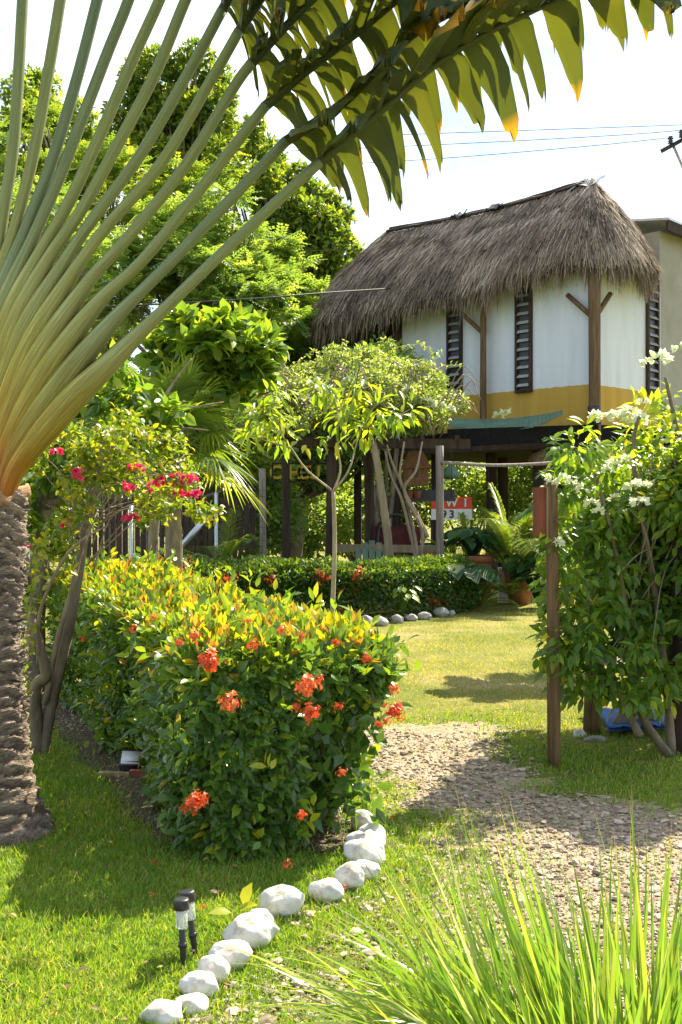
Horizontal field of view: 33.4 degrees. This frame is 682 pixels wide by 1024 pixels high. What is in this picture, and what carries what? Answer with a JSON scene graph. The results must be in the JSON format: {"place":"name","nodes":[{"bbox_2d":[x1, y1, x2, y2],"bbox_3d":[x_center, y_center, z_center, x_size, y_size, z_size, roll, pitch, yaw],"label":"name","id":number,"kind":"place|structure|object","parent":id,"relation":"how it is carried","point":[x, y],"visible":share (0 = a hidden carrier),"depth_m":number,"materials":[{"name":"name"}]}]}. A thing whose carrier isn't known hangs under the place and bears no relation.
{"place":"outdoors","nodes":[
{"label":"outdoors","id":0,"kind":"place"},
{"bbox_2d":[298,250,360,250],"bbox_3d":[-2.017,-7.633,33.097,8.292,0.430,0.825,0,0,-7],"label":"power line","id":1,"kind":"object","parent":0,"point":[329,250],"visible":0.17,"depth_m":32.93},
{"bbox_2d":[0,514,681,1023],"bbox_3d":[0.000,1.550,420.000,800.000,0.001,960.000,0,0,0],"label":"ground","id":2,"kind":"structure","parent":0,"point":[472,654],"depth_m":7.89,"materials":[{"name":"plant"}]},
{"bbox_2d":[21,472,31,627],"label":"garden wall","id":3,"kind":"structure","parent":2,"relation":"on","point":[28,549],"depth_m":14.93,"materials":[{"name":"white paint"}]},
{"bbox_2d":[0,63,124,258],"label":"broadleaf tree","id":4,"kind":"object","parent":2,"relation":"on","point":[32,80],"visible":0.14,"depth_m":43.34,"materials":[{"name":"green plant"}]},
{"bbox_2d":[0,175,157,569],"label":"feathery tree","id":5,"kind":"object","parent":2,"relation":"on","point":[110,235],"visible":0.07,"depth_m":29.23,"materials":[{"name":"green plant"}]},
{"bbox_2d":[20,402,226,754],"bbox_3d":[-1.467,0.403,7.539,1.462,2.344,1.411,0,0,-28],"label":"pink bougainvillea","id":6,"kind":"object","parent":2,"relation":"on","point":[94,458],"visible":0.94,"depth_m":7.25,"materials":[{"name":"green plant"}]},
{"bbox_2d":[0,91,256,559],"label":"feathery tree","id":7,"kind":"object","parent":2,"relation":"on","point":[182,187],"visible":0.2,"depth_m":33.65,"materials":[{"name":"green plant"}]},
{"bbox_2d":[139,999,182,1023],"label":"white stone","id":8,"kind":"object","parent":2,"relation":"on","point":[162,1011],"visible":0.97,"depth_m":3.43,"materials":[{"name":"stone"}]},
{"bbox_2d":[74,492,255,592],"bbox_3d":[-3.017,0.602,19.523,3.111,1.895,0.074,0,0,0],"label":"paling fence","id":9,"kind":"object","parent":2,"relation":"on","point":[96,544],"visible":0.18,"depth_m":19.49,"materials":[{"name":"grey wood"}]},
{"bbox_2d":[99,35,250,237],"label":"broadleaf tree","id":10,"kind":"object","parent":2,"relation":"on","point":[171,72],"visible":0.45,"depth_m":38.87,"materials":[{"name":"green plant"}]},
{"bbox_2d":[76,346,273,568],"bbox_3d":[-2.076,-0.324,14.000,2.578,3.484,2.133,0,0,0],"label":"fan palm","id":11,"kind":"object","parent":2,"relation":"on","point":[186,387],"visible":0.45,"depth_m":13.89,"materials":[{"name":"green plant"}]},
{"bbox_2d":[89,489,268,559],"bbox_3d":[-2.598,0.590,18.152,2.877,1.920,0.202,0,0,0],"label":"wire fence","id":12,"kind":"object","parent":2,"relation":"on","point":[193,532],"visible":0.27,"depth_m":18.25,"materials":[{"name":"metal"}]},
{"bbox_2d":[173,896,188,968],"bbox_3d":[-0.542,1.445,3.860,0.056,0.270,0.055,0,0,0],"label":"solar path light","id":13,"kind":"object","parent":2,"relation":"on","point":[180,905],"visible":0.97,"depth_m":3.85,"materials":[{"name":"black plastic"}]},
{"bbox_2d":[61,352,304,557],"bbox_3d":[-4.349,-0.821,24.031,7.215,4.957,3.305,0,0,0],"label":"leafy tree","id":14,"kind":"object","parent":2,"relation":"on","point":[258,463],"visible":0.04,"depth_m":23.53,"materials":[{"name":"green plant"}]},
{"bbox_2d":[179,889,196,955],"bbox_3d":[-0.531,1.447,3.954,0.064,0.266,0.055,0,0,0],"label":"solar path light","id":15,"kind":"object","parent":2,"relation":"on","point":[190,895],"visible":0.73,"depth_m":3.94,"materials":[{"name":"black plastic"}]},
{"bbox_2d":[144,473,234,555],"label":"shrub","id":16,"kind":"object","parent":2,"relation":"on","point":[201,528],"visible":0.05,"depth_m":25.10,"materials":[{"name":"green plant"}]},
{"bbox_2d":[175,993,208,1017],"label":"white stone","id":17,"kind":"object","parent":2,"relation":"on","point":[199,1001],"visible":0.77,"depth_m":3.50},
{"bbox_2d":[179,970,218,997],"bbox_3d":[-0.456,1.519,3.641,0.120,0.091,0.104,0,0,-22],"label":"white stone","id":18,"kind":"object","parent":2,"relation":"on","point":[200,981],"visible":0.8,"depth_m":3.61,"materials":[{"name":"stone"}]},
{"bbox_2d":[82,178,319,541],"bbox_3d":[-3.624,-3.246,27.777,5.279,9.814,5.234,0,0,-37],"label":"feathery tree","id":19,"kind":"object","parent":2,"relation":"on","point":[246,277],"visible":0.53,"depth_m":27.20,"materials":[{"name":"green plant"}]},
{"bbox_2d":[133,298,293,562],"bbox_3d":[-1.680,-0.686,15.028,2.148,4.185,2.352,0,0,0],"label":"almond tree","id":20,"kind":"object","parent":2,"relation":"on","point":[244,350],"visible":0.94,"depth_m":14.42,"materials":[{"name":"green plant"}]},
{"bbox_2d":[198,955,229,983],"bbox_3d":[-0.419,1.511,3.742,0.108,0.108,0.087,0,0,0],"label":"white stone","id":21,"kind":"object","parent":2,"relation":"on","point":[210,963],"visible":0.66,"depth_m":3.72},
{"bbox_2d":[157,508,277,579],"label":"areca palm","id":22,"kind":"object","parent":2,"relation":"on","point":[227,551],"visible":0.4,"depth_m":17.35,"materials":[{"name":"green plant"}]},
{"bbox_2d":[42,688,395,851],"bbox_3d":[-1.215,1.542,7.609,1.392,0.001,5.446,0,0,-20],"label":"soil bed","id":23,"kind":"object","parent":2,"relation":"on","point":[134,789],"visible":0.2,"depth_m":6.44,"materials":[{"name":"soil"}]},
{"bbox_2d":[98,771,128,775],"bbox_3d":[-1.216,1.538,6.667,0.415,0.022,0.050,0,0,6],"label":"wooden board","id":24,"kind":"object","parent":23,"relation":"on","point":[120,773],"visible":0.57,"depth_m":6.66,"materials":[{"name":"brown wood"}]},
{"bbox_2d":[19,339,223,691],"bbox_3d":[-2.141,0.026,9.515,1.978,2.944,1.420,0,0,17],"label":"glossy leaf tree","id":25,"kind":"object","parent":23,"relation":"on","point":[128,396],"visible":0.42,"depth_m":9.52,"materials":[{"name":"green plant"}]},
{"bbox_2d":[119,750,145,770],"bbox_3d":[-1.236,1.486,6.749,0.151,0.128,0.118,0,0,-7],"label":"solar flood lamp","id":26,"kind":"object","parent":23,"relation":"on","point":[127,762],"visible":0.6,"depth_m":6.72,"materials":[{"name":"black plastic"}]},
{"bbox_2d":[129,769,146,776],"bbox_3d":[-1.173,1.530,6.645,0.120,0.045,0.050,0,0,3],"label":"brick","id":27,"kind":"object","parent":23,"relation":"on","point":[136,773],"visible":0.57,"depth_m":6.62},
{"bbox_2d":[38,545,420,868],"bbox_3d":[-0.996,0.925,7.309,1.488,1.358,5.998,0,0,-20],"label":"ixora hedge","id":28,"kind":"object","parent":23,"relation":"on","point":[234,701],"visible":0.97,"depth_m":5.25,"materials":[{"name":"green plant"}]},
{"bbox_2d":[358,823,385,839],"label":"white stone","id":29,"kind":"object","parent":23,"relation":"on","point":[379,829],"visible":0.3,"depth_m":5.31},
{"bbox_2d":[208,939,252,971],"bbox_3d":[-0.378,1.514,3.872,0.156,0.102,0.125,0,0,0],"label":"white stone","id":30,"kind":"object","parent":2,"relation":"on","point":[229,955],"visible":0.71,"depth_m":3.83,"materials":[{"name":"stone"}]},
{"bbox_2d":[208,883,256,914],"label":"fallen leaf","id":31,"kind":"object","parent":2,"relation":"on","point":[245,894],"visible":1,"depth_m":4.29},
{"bbox_2d":[222,912,279,949],"bbox_3d":[-0.324,1.501,4.066,0.206,0.128,0.164,0,0,0],"label":"white stone","id":32,"kind":"object","parent":2,"relation":"on","point":[252,930],"visible":0.81,"depth_m":4.02,"materials":[{"name":"stone"}]},
{"bbox_2d":[207,459,309,558],"bbox_3d":[-1.953,0.202,24.997,2.579,2.745,3.090,0,0,0],"label":"shrub","id":33,"kind":"object","parent":2,"relation":"on","point":[274,532],"visible":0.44,"depth_m":24.24,"materials":[{"name":"green plant"}]},
{"bbox_2d":[128,824,394,1023],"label":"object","id":34,"kind":"structure","parent":2,"relation":"on","point":[233,968],"depth_m":3.88,"materials":[{"name":"stone"}]},
{"bbox_2d":[249,908,274,923],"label":"white stone","id":35,"kind":"object","parent":2,"relation":"on","point":[265,913],"visible":0.28,"depth_m":4.23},
{"bbox_2d":[259,884,304,917],"bbox_3d":[-0.228,1.500,4.381,0.177,0.130,0.142,0,0,0],"label":"white stone","id":36,"kind":"object","parent":2,"relation":"on","point":[280,899],"visible":0.75,"depth_m":4.33,"materials":[{"name":"stone"}]},
{"bbox_2d":[200,111,365,556],"bbox_3d":[-1.850,-5.564,36.053,5.541,14.453,4.577,0,0,0],"label":"broadleaf tree","id":37,"kind":"object","parent":2,"relation":"on","point":[316,213],"visible":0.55,"depth_m":34.95,"materials":[{"name":"green plant"}]},
{"bbox_2d":[48,550,576,601],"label":"grass","id":38,"kind":"structure","parent":2,"relation":"on","point":[322,554],"depth_m":33.00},
{"bbox_2d":[226,407,405,561],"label":"leafy tree","id":39,"kind":"object","parent":2,"relation":"on","point":[314,489],"visible":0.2,"depth_m":26.53,"materials":[{"name":"green plant"}]},
{"bbox_2d":[274,468,364,559],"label":"shrub","id":40,"kind":"object","parent":2,"relation":"on","point":[313,541],"visible":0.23,"depth_m":28.37,"materials":[{"name":"green plant"}]},
{"bbox_2d":[243,223,401,559],"bbox_3d":[-0.747,-2.890,29.520,4.990,9.165,4.394,0,0,0],"label":"feathery tree","id":41,"kind":"object","parent":2,"relation":"on","point":[282,248],"visible":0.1,"depth_m":29.30,"materials":[{"name":"green plant"}]},
{"bbox_2d":[308,878,343,903],"bbox_3d":[-0.055,1.509,4.523,0.130,0.111,0.119,0,0,-31],"label":"white stone","id":42,"kind":"object","parent":2,"relation":"on","point":[328,888],"visible":0.92,"depth_m":4.49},
{"bbox_2d":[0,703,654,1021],"bbox_3d":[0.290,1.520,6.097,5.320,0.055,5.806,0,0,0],"label":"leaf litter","id":43,"kind":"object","parent":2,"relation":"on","point":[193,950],"visible":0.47,"depth_m":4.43,"materials":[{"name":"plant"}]},
{"bbox_2d":[231,357,432,612],"bbox_3d":[-0.087,-0.042,12.012,2.139,3.185,0.715,0,0,0],"label":"young tree","id":44,"kind":"object","parent":2,"relation":"on","point":[394,421],"visible":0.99,"depth_m":11.97,"materials":[{"name":"green plant"}]},
{"bbox_2d":[0,0,681,851],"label":"travellers palm","id":45,"kind":"object","parent":2,"relation":"on","point":[54,376],"visible":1,"depth_m":5.49,"materials":[{"name":"green plant"}]},
{"bbox_2d":[21,602,665,737],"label":"meadow grass","id":46,"kind":"structure","parent":2,"relation":"on","point":[489,664],"depth_m":11.09,"materials":[{"name":"plant"}]},
{"bbox_2d":[334,861,363,891],"bbox_3d":[0.036,1.498,4.647,0.113,0.134,0.100,0,0,-34],"label":"white stone","id":47,"kind":"object","parent":2,"relation":"on","point":[350,875],"visible":0.79,"depth_m":4.62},
{"bbox_2d":[316,470,389,561],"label":"shrub","id":48,"kind":"object","parent":2,"relation":"on","point":[349,556],"visible":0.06,"depth_m":31.41,"materials":[{"name":"green plant"}]},
{"bbox_2d":[351,810,372,829],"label":"white stone","id":49,"kind":"object","parent":2,"relation":"on","point":[363,818],"visible":0.57,"depth_m":5.50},
{"bbox_2d":[343,839,384,865],"bbox_3d":[0.103,1.503,5.004,0.185,0.123,0.148,0,0,0],"label":"white stone","id":50,"kind":"object","parent":2,"relation":"on","point":[365,848],"visible":0.78,"depth_m":4.96,"materials":[{"name":"stone"}]},
{"bbox_2d":[345,829,385,846],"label":"white stone","id":51,"kind":"object","parent":2,"relation":"on","point":[365,834],"visible":0.52,"depth_m":5.16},
{"bbox_2d":[361,615,371,623],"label":"grey stone","id":52,"kind":"object","parent":2,"relation":"on","point":[369,619],"visible":0.35,"depth_m":15.36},
{"bbox_2d":[356,859,380,880],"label":"white stone","id":53,"kind":"object","parent":2,"relation":"on","point":[373,868],"visible":0.52,"depth_m":4.78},
{"bbox_2d":[353,540,391,604],"bbox_3d":[0.529,1.022,19.203,0.770,1.070,0.726,0,0,0],"label":"green slatted chair","id":54,"kind":"object","parent":2,"relation":"on","point":[365,552],"visible":0.13,"depth_m":19.48,"materials":[{"name":"paint"}]},
{"bbox_2d":[374,616,388,625],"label":"grey stone","id":55,"kind":"object","parent":2,"relation":"on","point":[382,621],"visible":0.63,"depth_m":15.43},
{"bbox_2d":[346,331,423,526],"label":"tree","id":56,"kind":"object","parent":2,"relation":"on","point":[403,353],"visible":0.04,"depth_m":24.75,"materials":[{"name":"green plant"}]},
{"bbox_2d":[237,435,554,602],"bbox_3d":[0.931,0.087,20.087,5.739,2.931,3.629,0,0,0],"label":"pergola","id":57,"kind":"object","parent":2,"relation":"on","point":[371,456],"visible":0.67,"depth_m":18.82,"materials":[{"name":"brown wood"}]},
{"bbox_2d":[270,454,336,482],"bbox_3d":[-0.665,-0.884,20.200,1.201,0.731,0.030,0,0,0],"label":"hanging sign","id":58,"kind":"object","parent":57,"relation":"hanging from","point":[298,472],"visible":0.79,"depth_m":20.19,"materials":[{"name":"yellow wood"}]},
{"bbox_2d":[224,336,510,440],"bbox_3d":[0.192,-2.226,19.608,4.777,2.282,5.925,0,0,17],"label":"white bougainvillea","id":59,"kind":"object","parent":57,"relation":"on","point":[386,368],"visible":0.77,"depth_m":18.93,"materials":[{"name":"green plant"}]},
{"bbox_2d":[384,441,428,556],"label":"dry vine","id":60,"kind":"object","parent":57,"relation":"attached to","point":[411,529],"visible":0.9,"depth_m":18.17,"materials":[{"name":"wood"}]},
{"bbox_2d":[401,451,430,485],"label":"bird house","id":61,"kind":"structure","parent":57,"relation":"hanging from","point":[420,477],"depth_m":19.63,"materials":[{"name":"orange wood"}]},
{"bbox_2d":[406,449,454,500],"bbox_3d":[1.616,-0.735,20.608,0.910,1.079,0.265,0,0,0],"label":"hanging shelf","id":62,"kind":"object","parent":57,"relation":"hanging from","point":[430,495],"visible":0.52,"depth_m":20.72,"materials":[{"name":"grey wood"}]},
{"bbox_2d":[406,491,412,497],"bbox_3d":[1.237,-0.306,20.550,0.160,0.150,0.156,0,0,0],"label":"red pot","id":63,"kind":"object","parent":62,"relation":"on","point":[410,494],"visible":0.74,"depth_m":20.49,"materials":[{"name":"ceramic"}]},
{"bbox_2d":[413,491,420,497],"bbox_3d":[1.375,-0.306,20.550,0.160,0.150,0.156,0,0,0],"label":"red pot","id":64,"kind":"object","parent":62,"relation":"on","point":[417,494],"visible":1,"depth_m":20.50,"materials":[{"name":"ceramic"}]},
{"bbox_2d":[444,449,459,478],"bbox_3d":[2.039,-0.960,21.200,0.340,0.681,0.340,0,0,0],"label":"hanging lamp","id":65,"kind":"object","parent":57,"relation":"hanging from","point":[447,473],"visible":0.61,"depth_m":21.07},
{"bbox_2d":[527,445,552,465],"bbox_3d":[3.898,-1.100,22.000,0.600,0.401,0.600,0,0,0],"label":"hanging lamp","id":66,"kind":"object","parent":57,"relation":"hanging from","point":[536,456],"visible":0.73,"depth_m":21.82,"materials":[{"name":"brown wicker"}]},
{"bbox_2d":[372,513,420,598],"bbox_3d":[0.988,0.788,20.145,1.008,1.528,0.710,0,0,0],"label":"draped chair","id":67,"kind":"object","parent":2,"relation":"on","point":[400,534],"visible":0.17,"depth_m":20.39,"materials":[{"name":"red fabric"}]},
{"bbox_2d":[391,614,403,623],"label":"grey stone","id":68,"kind":"object","parent":2,"relation":"on","point":[397,619],"visible":0.96,"depth_m":15.80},
{"bbox_2d":[341,609,456,620],"bbox_3d":[-0.757,1.544,16.744,6.012,0.001,2.516,0,0,-17],"label":"back soil bed","id":69,"kind":"object","parent":2,"relation":"on","point":[389,619],"visible":0.05,"depth_m":17.31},
{"bbox_2d":[86,551,486,617],"bbox_3d":[-0.647,1.082,16.644,6.493,0.997,2.254,0,0,-18],"label":"ixora hedge","id":70,"kind":"object","parent":69,"relation":"on","point":[358,577],"visible":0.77,"depth_m":16.12,"materials":[{"name":"green plant"}]},
{"bbox_2d":[401,563,499,593],"bbox_3d":[1.668,1.016,17.635,1.579,0.479,1.420,0,0,0],"label":"monstera","id":71,"kind":"object","parent":69,"relation":"on","point":[479,572],"visible":0.45,"depth_m":17.24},
{"bbox_2d":[453,582,520,610],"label":"fern","id":72,"kind":"object","parent":69,"relation":"on","point":[485,593],"visible":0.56,"depth_m":17.89,"materials":[{"name":"green plant"}]},
{"bbox_2d":[380,586,421,616],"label":"herb","id":73,"kind":"object","parent":2,"relation":"on","point":[407,597],"visible":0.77,"depth_m":16.21,"materials":[{"name":"green plant"}]},
{"bbox_2d":[349,449,458,539],"bbox_3d":[1.744,-0.429,31.048,3.186,4.013,4.094,0,0,0],"label":"shrub","id":74,"kind":"object","parent":2,"relation":"on","point":[424,512],"visible":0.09,"depth_m":30.30,"materials":[{"name":"green plant"}]},
{"bbox_2d":[404,614,417,620],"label":"grey stone","id":75,"kind":"object","parent":2,"relation":"on","point":[411,617],"visible":0.98,"depth_m":16.16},
{"bbox_2d":[417,612,431,619],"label":"grey stone","id":76,"kind":"object","parent":2,"relation":"on","point":[424,616],"visible":0.94,"depth_m":16.34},
{"bbox_2d":[420,543,455,553],"bbox_3d":[1.633,1.075,22.000,1.200,0.950,0.600,0,0,0],"label":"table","id":77,"kind":"object","parent":2,"relation":"on","point":[444,544],"visible":0.06,"depth_m":21.70,"materials":[{"name":"brown wood"}]},
{"bbox_2d":[433,607,448,616],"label":"grey stone","id":78,"kind":"object","parent":2,"relation":"on","point":[441,612],"visible":0.98,"depth_m":16.75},
{"bbox_2d":[206,770,681,1023],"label":"lemongrass clump","id":79,"kind":"object","parent":2,"relation":"on","point":[547,991],"visible":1,"depth_m":2.95,"materials":[{"name":"plant"}]},
{"bbox_2d":[431,496,472,539],"bbox_3d":[2.438,0.599,25.020,0.912,1.902,0.100,0,0,0],"label":"red and white sign","id":80,"kind":"object","parent":2,"relation":"on","point":[452,509],"visible":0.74,"depth_m":24.98,"materials":[{"name":"metal"}]},
{"bbox_2d":[420,512,521,565],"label":"areca palm","id":81,"kind":"object","parent":2,"relation":"on","point":[463,521],"visible":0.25,"depth_m":20.96,"materials":[{"name":"green plant"}]},
{"bbox_2d":[461,554,494,606],"bbox_3d":[2.168,1.132,18.800,0.739,0.836,0.739,0,0,0],"label":"terracotta pot","id":82,"kind":"object","parent":2,"relation":"on","point":[486,560],"visible":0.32,"depth_m":18.52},
{"bbox_2d":[435,526,505,555],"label":"heart leaf plant","id":83,"kind":"object","parent":82,"relation":"on","point":[469,541],"visible":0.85,"depth_m":18.49,"materials":[{"name":"plant"}]},
{"bbox_2d":[429,483,559,573],"bbox_3d":[2.537,0.285,18.660,2.609,1.547,3.113,0,0,27],"label":"fern","id":84,"kind":"object","parent":82,"relation":"in","point":[499,523],"visible":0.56,"depth_m":18.35,"materials":[{"name":"green plant"}]},
{"bbox_2d":[444,461,528,544],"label":"shrub","id":85,"kind":"object","parent":2,"relation":"on","point":[462,486],"visible":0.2,"depth_m":32.17,"materials":[{"name":"green plant"}]},
{"bbox_2d":[298,175,681,581],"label":"thatched house","id":86,"kind":"structure","parent":2,"relation":"on","point":[542,315],"depth_m":24.36,"materials":[{"name":"plant"}]},
{"bbox_2d":[105,288,390,307],"bbox_3d":[-1.340,-4.540,23.407,7.236,1.187,1.450,0,0,-34],"label":"power line","id":87,"kind":"object","parent":86,"relation":"attached to","point":[264,297],"visible":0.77,"depth_m":22.50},
{"bbox_2d":[446,303,462,398],"bbox_3d":[2.537,-3.790,25.444,0.420,2.520,0.107,0,0,45],"label":"window frame","id":88,"kind":"structure","parent":86,"relation":"in","point":[454,332],"depth_m":25.45,"materials":[{"name":"brown wood"}]},
{"bbox_2d":[514,281,532,393],"bbox_3d":[3.872,-3.790,24.127,0.420,2.520,0.107,0,0,45],"label":"window frame","id":89,"kind":"structure","parent":86,"relation":"in","point":[523,308],"depth_m":24.13,"materials":[{"name":"brown wood"}]},
{"bbox_2d":[645,280,659,394],"bbox_3d":[6.754,-3.790,24.653,0.107,2.520,0.480,0,0,45],"label":"window frame","id":90,"kind":"structure","parent":86,"relation":"in","point":[652,312],"depth_m":24.65,"materials":[{"name":"brown wood"}]},
{"bbox_2d":[498,567,508,602],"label":"cream block","id":91,"kind":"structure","parent":2,"relation":"on","point":[502,594],"depth_m":19.42,"materials":[{"name":"grey paint"}]},
{"bbox_2d":[483,569,542,597],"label":"fern","id":92,"kind":"object","parent":2,"relation":"on","point":[512,589],"visible":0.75,"depth_m":18.12,"materials":[{"name":"green plant"}]},
{"bbox_2d":[502,566,533,604],"bbox_3d":[2.997,1.234,19.100,0.582,0.632,0.582,0,0,0],"label":"terracotta pot","id":93,"kind":"object","parent":2,"relation":"on","point":[526,595],"visible":0.23,"depth_m":18.93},
{"bbox_2d":[472,466,572,544],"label":"shrub","id":94,"kind":"object","parent":2,"relation":"on","point":[520,497],"visible":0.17,"depth_m":31.51,"materials":[{"name":"green plant"}]},
{"bbox_2d":[502,550,567,605],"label":"dark foliage plant","id":95,"kind":"object","parent":2,"relation":"on","point":[514,567],"visible":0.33,"depth_m":18.13,"materials":[{"name":"plant"}]},
{"bbox_2d":[533,482,560,768],"bbox_3d":[1.254,0.710,6.922,0.161,1.782,0.110,0,0,0],"label":"wooden post","id":96,"kind":"object","parent":2,"relation":"on","point":[545,506],"visible":0.88,"depth_m":6.88,"materials":[{"name":"brown wood"}]},
{"bbox_2d":[532,477,578,530],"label":"shrub","id":97,"kind":"object","parent":2,"relation":"on","point":[560,486],"visible":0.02,"depth_m":28.66,"materials":[{"name":"green plant"}]},
{"bbox_2d":[573,729,585,737],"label":"white stone","id":98,"kind":"object","parent":2,"relation":"on","point":[577,732],"visible":0.84,"depth_m":7.83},
{"bbox_2d":[513,434,649,522],"bbox_3d":[2.636,-0.336,11.586,1.725,0.909,1.686,0,0,0],"label":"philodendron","id":99,"kind":"object","parent":2,"relation":"on","point":[526,513],"visible":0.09,"depth_m":11.62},
{"bbox_2d":[583,515,602,734],"bbox_3d":[1.767,0.776,7.960,0.152,1.653,0.131,0,0,0],"label":"wooden post","id":100,"kind":"object","parent":2,"relation":"on","point":[591,721],"visible":0.16,"depth_m":7.91,"materials":[{"name":"brown wood"}]},
{"bbox_2d":[584,735,606,741],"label":"grey stone","id":101,"kind":"object","parent":2,"relation":"on","point":[596,738],"visible":0.84,"depth_m":7.66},
{"bbox_2d":[524,341,681,757],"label":"white flowering bush","id":102,"kind":"object","parent":2,"relation":"on","point":[629,528],"visible":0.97,"depth_m":7.10,"materials":[{"name":"green plant"}]},
{"bbox_2d":[604,657,661,732],"bbox_3d":[2.522,1.406,8.426,1.395,0.564,0.875,0,0,0],"label":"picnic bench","id":103,"kind":"object","parent":2,"relation":"on","point":[618,718],"visible":0.15,"depth_m":7.99,"materials":[{"name":"wood"}]},
{"bbox_2d":[602,707,664,730],"bbox_3d":[2.128,1.487,8.249,0.451,0.035,0.908,0,0,8],"label":"blue tarpaulin","id":104,"kind":"object","parent":2,"relation":"on","point":[621,726],"visible":0.33,"depth_m":7.98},
{"bbox_2d":[660,129,681,167],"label":"utility pole","id":105,"kind":"object","parent":2,"relation":"on","point":[671,143],"visible":1,"depth_m":39.68,"materials":[{"name":"grey wood"}]},
{"bbox_2d":[20,124,681,146],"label":"power line","id":106,"kind":"object","parent":105,"relation":"attached to","point":[518,130],"visible":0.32,"depth_m":40.41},
{"bbox_2d":[229,137,668,168],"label":"power line","id":107,"kind":"object","parent":105,"relation":"attached to","point":[534,150],"visible":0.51,"depth_m":40.18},
{"bbox_2d":[291,130,678,150],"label":"power line","id":108,"kind":"object","parent":105,"relation":"attached to","point":[539,139],"visible":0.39,"depth_m":40.42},
{"bbox_2d":[669,457,681,754],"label":"wooden post","id":109,"kind":"object","parent":2,"relation":"on","point":[675,647],"visible":0.23,"depth_m":7.27,"materials":[{"name":"brown wood"}]},
{"bbox_2d":[0,0,681,513],"label":"sky","id":110,"kind":"structure","parent":0,"point":[640,85],"materials":[{"name":"white"}]},
{"bbox_2d":[28,707,681,1023],"bbox_3d":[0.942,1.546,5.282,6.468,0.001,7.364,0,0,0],"label":"gravel path","id":111,"kind":"structure","parent":0,"point":[438,753],"depth_m":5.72,"materials":[{"name":"gravel"}]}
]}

